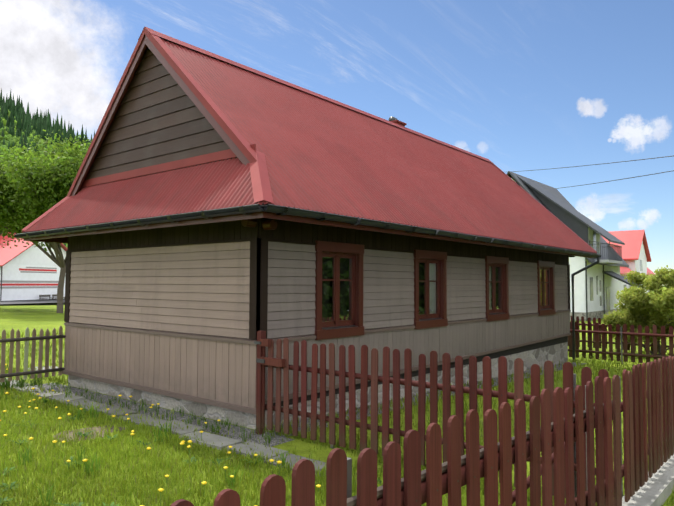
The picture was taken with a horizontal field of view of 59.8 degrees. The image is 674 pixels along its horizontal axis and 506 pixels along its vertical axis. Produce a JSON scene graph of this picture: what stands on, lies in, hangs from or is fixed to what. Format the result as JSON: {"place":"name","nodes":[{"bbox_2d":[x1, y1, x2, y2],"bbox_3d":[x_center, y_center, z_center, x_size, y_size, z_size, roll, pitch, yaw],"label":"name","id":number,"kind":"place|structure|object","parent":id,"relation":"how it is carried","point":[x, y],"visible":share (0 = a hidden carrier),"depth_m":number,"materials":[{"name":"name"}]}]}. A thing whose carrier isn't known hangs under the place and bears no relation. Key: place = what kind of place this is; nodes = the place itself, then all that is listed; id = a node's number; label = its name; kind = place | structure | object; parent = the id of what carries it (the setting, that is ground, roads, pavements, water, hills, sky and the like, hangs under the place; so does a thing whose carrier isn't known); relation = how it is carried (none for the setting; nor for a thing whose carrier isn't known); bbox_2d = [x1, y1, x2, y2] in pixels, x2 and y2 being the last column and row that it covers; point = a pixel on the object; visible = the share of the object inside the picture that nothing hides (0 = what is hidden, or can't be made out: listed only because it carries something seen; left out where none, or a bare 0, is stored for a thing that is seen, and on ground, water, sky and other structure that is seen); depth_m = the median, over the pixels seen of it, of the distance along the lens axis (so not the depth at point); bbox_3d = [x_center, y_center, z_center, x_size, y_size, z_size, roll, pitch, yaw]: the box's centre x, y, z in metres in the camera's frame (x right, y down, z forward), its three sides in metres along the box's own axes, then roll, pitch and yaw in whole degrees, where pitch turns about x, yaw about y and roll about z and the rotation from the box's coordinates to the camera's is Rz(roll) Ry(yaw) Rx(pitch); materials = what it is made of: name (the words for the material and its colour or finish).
{"place":"outdoors","nodes":[
{"label":"outdoors","id":0,"kind":"place"},
{"bbox_2d":[0,300,64,305],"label":"hall forecourt road","id":1,"kind":"structure","parent":0,"point":[10,303],"depth_m":59.61,"materials":[{"name":"grey asphalt"}]},
{"bbox_2d":[39,294,64,299],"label":"hall benches","id":2,"kind":"object","parent":1,"relation":"on","point":[53,296],"visible":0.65,"depth_m":67.67,"materials":[{"name":"grey wood"}]},
{"bbox_2d":[11,299,63,300],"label":"hall plinth wall","id":3,"kind":"structure","parent":0,"point":[30,300],"depth_m":65.06,"materials":[{"name":"grey concrete"}]},
{"bbox_2d":[69,241,249,338],"bbox_3d":[-2.655,0.486,8.166,4.298,1.136,0.054,-2,-4,39],"label":"wall siding","id":4,"kind":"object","parent":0,"point":[116,280],"depth_m":7.83,"materials":[{"name":"beige wood"}]},
{"bbox_2d":[64,219,569,339],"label":"house trim","id":5,"kind":"structure","parent":4,"relation":"attached to","point":[258,236],"depth_m":7.92,"materials":[{"name":"brown wood"}]},
{"bbox_2d":[84,48,236,187],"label":"gable wall planks","id":6,"kind":"object","parent":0,"point":[159,118],"depth_m":8.28,"materials":[{"name":"brown wood"}]},
{"bbox_2d":[24,203,590,252],"bbox_3d":[0.768,-0.525,12.226,5.600,0.734,11.630,-2,-4,39],"label":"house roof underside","id":7,"kind":"object","parent":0,"point":[338,214],"visible":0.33,"depth_m":8.71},
{"bbox_2d":[21,37,596,252],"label":"house roof sheets","id":8,"kind":"object","parent":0,"point":[324,155],"visible":0.5,"depth_m":8.78,"materials":[{"name":"red metal"}]},
{"bbox_2d":[22,27,596,253],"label":"house roof flashings","id":9,"kind":"object","parent":8,"relation":"on","point":[261,186],"visible":0.65,"depth_m":7.93,"materials":[{"name":"red metal"}]},
{"bbox_2d":[23,34,595,257],"bbox_3d":[0.766,-1.454,12.269,5.624,2.947,11.646,-2,-4,39],"label":"fascia board","id":10,"kind":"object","parent":8,"relation":"attached to","point":[249,220],"depth_m":7.77,"materials":[{"name":"brown wood"}]},
{"bbox_2d":[14,204,600,361],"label":"house gutters","id":11,"kind":"object","parent":10,"relation":"attached to","point":[276,209],"visible":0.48,"depth_m":7.45,"materials":[{"name":"black metal"}]},
{"bbox_2d":[391,120,406,126],"bbox_3d":[1.332,-2.715,13.549,0.400,0.590,0.400,-2,-4,39],"label":"house chimney","id":12,"kind":"object","parent":8,"relation":"on","point":[398,122],"visible":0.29,"depth_m":13.39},
{"bbox_2d":[68,342,567,428],"bbox_3d":[0.782,2.469,12.288,4.460,2.100,10.830,-2,-4,39],"label":"stone foundation","id":13,"kind":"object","parent":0,"point":[556,353],"depth_m":8.56,"materials":[{"name":"grey stone"}]},
{"bbox_2d":[64,325,256,408],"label":"gable wall boards","id":14,"kind":"object","parent":13,"relation":"on","point":[222,371],"depth_m":7.71,"materials":[{"name":"brown wood"}]},
{"bbox_2d":[62,310,570,414],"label":"wall trim","id":15,"kind":"structure","parent":14,"relation":"attached to","point":[194,398],"depth_m":8.11,"materials":[{"name":"brown wood"}]},
{"bbox_2d":[0,287,673,505],"bbox_3d":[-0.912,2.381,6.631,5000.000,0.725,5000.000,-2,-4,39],"label":"ground","id":16,"kind":"structure","parent":0,"point":[37,317],"depth_m":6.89,"materials":[{"name":"green plant"}]},
{"bbox_2d":[0,143,47,247],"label":"tree","id":17,"kind":"object","parent":16,"relation":"on","point":[13,152],"depth_m":43.35,"materials":[{"name":"green plant"}]},
{"bbox_2d":[0,325,62,381],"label":"fence pickets","id":18,"kind":"object","parent":16,"relation":"on","point":[3,348],"visible":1,"depth_m":9.15,"materials":[{"name":"wood"}]},
{"bbox_2d":[0,335,65,377],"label":"fence rails","id":19,"kind":"object","parent":18,"relation":"attached to","point":[35,371],"visible":0.97,"depth_m":9.12,"materials":[{"name":"brown wood"}]},
{"bbox_2d":[0,242,65,300],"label":"hall walls","id":20,"kind":"structure","parent":16,"relation":"on","point":[33,256],"depth_m":65.55,"materials":[{"name":"white paint"}]},
{"bbox_2d":[0,266,2,300],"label":"downpipe","id":21,"kind":"object","parent":20,"relation":"attached to","point":[1,284],"visible":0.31,"depth_m":61.23,"materials":[{"name":"white metal"}]},
{"bbox_2d":[0,267,58,288],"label":"wall stripes","id":22,"kind":"object","parent":20,"relation":"attached to","point":[11,287],"depth_m":65.42,"materials":[{"name":"paint"}]},
{"bbox_2d":[0,233,66,266],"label":"hall roof","id":23,"kind":"structure","parent":20,"relation":"on","point":[7,254],"depth_m":64.72,"materials":[{"name":"red metal"}]},
{"bbox_2d":[0,129,90,312],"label":"tree","id":24,"kind":"object","parent":16,"relation":"on","point":[55,174],"depth_m":35.65,"materials":[{"name":"green plant"}]},
{"bbox_2d":[53,425,126,441],"bbox_3d":[-2.731,1.998,6.523,0.569,0.001,0.802,-2,-4,39],"label":"dirt patch","id":25,"kind":"object","parent":16,"relation":"on","point":[97,430],"visible":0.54,"depth_m":6.52,"materials":[{"name":"brown soil"}]},
{"bbox_2d":[0,378,324,471],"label":"path slabs","id":26,"kind":"structure","parent":16,"relation":"on","point":[209,439],"depth_m":6.49,"materials":[{"name":"concrete"}]},
{"bbox_2d":[35,362,586,473],"bbox_3d":[1.010,2.439,11.618,6.530,0.316,11.650,-2,-4,39],"label":"gravel strip","id":27,"kind":"object","parent":16,"relation":"on","point":[257,437],"visible":0.27,"depth_m":7.49,"materials":[{"name":"grey gravel"}]},
{"bbox_2d":[71,218,567,409],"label":"siding gaps","id":28,"kind":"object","parent":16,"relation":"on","point":[522,349],"depth_m":9.69,"materials":[{"name":"black wood"}]},
{"bbox_2d":[265,312,569,398],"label":"house wall boards","id":29,"kind":"object","parent":28,"relation":"attached to","point":[459,339],"depth_m":9.82,"materials":[{"name":"beige wood"}]},
{"bbox_2d":[170,316,673,505],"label":"red fence pickets","id":30,"kind":"object","parent":16,"relation":"on","point":[643,405],"visible":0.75,"depth_m":4.21,"materials":[{"name":"brown wood"}]},
{"bbox_2d":[254,341,264,362],"bbox_3d":[-0.856,1.094,6.475,0.160,0.230,0.020,-2,-4,39],"label":"fence gate latch","id":31,"kind":"object","parent":30,"relation":"attached to","point":[257,359],"visible":0.93,"depth_m":6.46,"materials":[{"name":"grey metal"}]},
{"bbox_2d":[330,319,622,505],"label":"fence posts","id":32,"kind":"object","parent":16,"relation":"on","point":[351,501],"visible":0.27,"depth_m":2.90,"materials":[{"name":"brown wood"}]},
{"bbox_2d":[265,323,673,505],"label":"fence rails","id":33,"kind":"object","parent":32,"relation":"attached to","point":[527,398],"visible":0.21,"depth_m":4.91,"materials":[{"name":"brown wood"}]},
{"bbox_2d":[511,178,622,312],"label":"neighbour walls","id":34,"kind":"structure","parent":16,"relation":"on","point":[576,263],"depth_m":39.94,"materials":[{"name":"white paint"}]},
{"bbox_2d":[507,171,641,286],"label":"neighbour roof","id":35,"kind":"structure","parent":34,"relation":"on","point":[556,203],"depth_m":41.42,"materials":[{"name":"grey metal"}]},
{"bbox_2d":[590,230,609,309],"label":"house windows","id":36,"kind":"structure","parent":34,"relation":"in","point":[591,281],"depth_m":40.84,"materials":[{"name":"grey glass"}]},
{"bbox_2d":[585,240,621,320],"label":"neighbour railing pipes","id":37,"kind":"object","parent":34,"relation":"attached to","point":[611,248],"visible":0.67,"depth_m":39.30,"materials":[{"name":"grey metal"}]},
{"bbox_2d":[620,241,648,302],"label":"neighbour walls","id":38,"kind":"structure","parent":16,"relation":"on","point":[633,265],"depth_m":63.02,"materials":[{"name":"white paint"}]},
{"bbox_2d":[603,230,654,275],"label":"neighbour roof","id":39,"kind":"structure","parent":38,"relation":"on","point":[632,240],"depth_m":63.67,"materials":[{"name":"red metal"}]},
{"bbox_2d":[603,265,673,354],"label":"bush","id":40,"kind":"object","parent":16,"relation":"on","point":[658,306],"depth_m":16.79,"materials":[{"name":"green plant"}]},
{"bbox_2d":[622,455,673,505],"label":"concrete kerb","id":41,"kind":"object","parent":16,"relation":"on","point":[659,483],"visible":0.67,"depth_m":4.61,"materials":[{"name":"grey concrete"}]},
{"bbox_2d":[0,0,673,277],"label":"sky","id":42,"kind":"structure","parent":0,"point":[521,86],"materials":[{"name":"blue"}]},
{"bbox_2d":[267,241,567,338],"bbox_3d":[2.542,0.653,10.948,0.054,1.136,10.668,-2,-4,39],"label":"wall siding","id":43,"kind":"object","parent":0,"point":[386,289],"depth_m":8.74,"materials":[{"name":"beige wood"}]},
{"bbox_2d":[314,241,555,339],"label":"window frames","id":44,"kind":"structure","parent":43,"relation":"in","point":[337,251],"depth_m":9.32,"materials":[{"name":"brown wood"}]},
{"bbox_2d":[322,257,548,321],"bbox_3d":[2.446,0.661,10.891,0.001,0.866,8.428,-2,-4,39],"label":"window panes","id":45,"kind":"structure","parent":44,"relation":"in","point":[546,289],"depth_m":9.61,"materials":[{"name":"clear glass"}]},
{"bbox_2d":[322,308,550,329],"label":"window sills","id":46,"kind":"structure","parent":43,"relation":"attached to","point":[325,328],"depth_m":8.77,"materials":[{"name":"brown wood"}]},
{"bbox_2d":[570,309,620,320],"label":"neighbouring house plinth","id":47,"kind":"structure","parent":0,"point":[596,314],"depth_m":39.73,"materials":[{"name":"grey concrete"}]},
{"bbox_3d":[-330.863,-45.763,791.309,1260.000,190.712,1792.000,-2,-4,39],"label":"hill terrain","id":48,"kind":"structure","parent":0,"visible":0},
{"bbox_2d":[0,88,94,246],"bbox_3d":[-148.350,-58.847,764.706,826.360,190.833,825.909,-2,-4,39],"label":"hill forest trees","id":49,"kind":"object","parent":48,"relation":"on","point":[20,126],"visible":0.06,"depth_m":469.53,"materials":[{"name":"green plant"}]},
{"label":"power poles","id":50,"kind":"object","parent":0,"visible":0},
{"bbox_2d":[512,156,673,188],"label":"power lines","id":51,"kind":"object","parent":50,"relation":"attached to","point":[608,163],"visible":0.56,"depth_m":36.36,"materials":[{"name":"black"}]}
]}

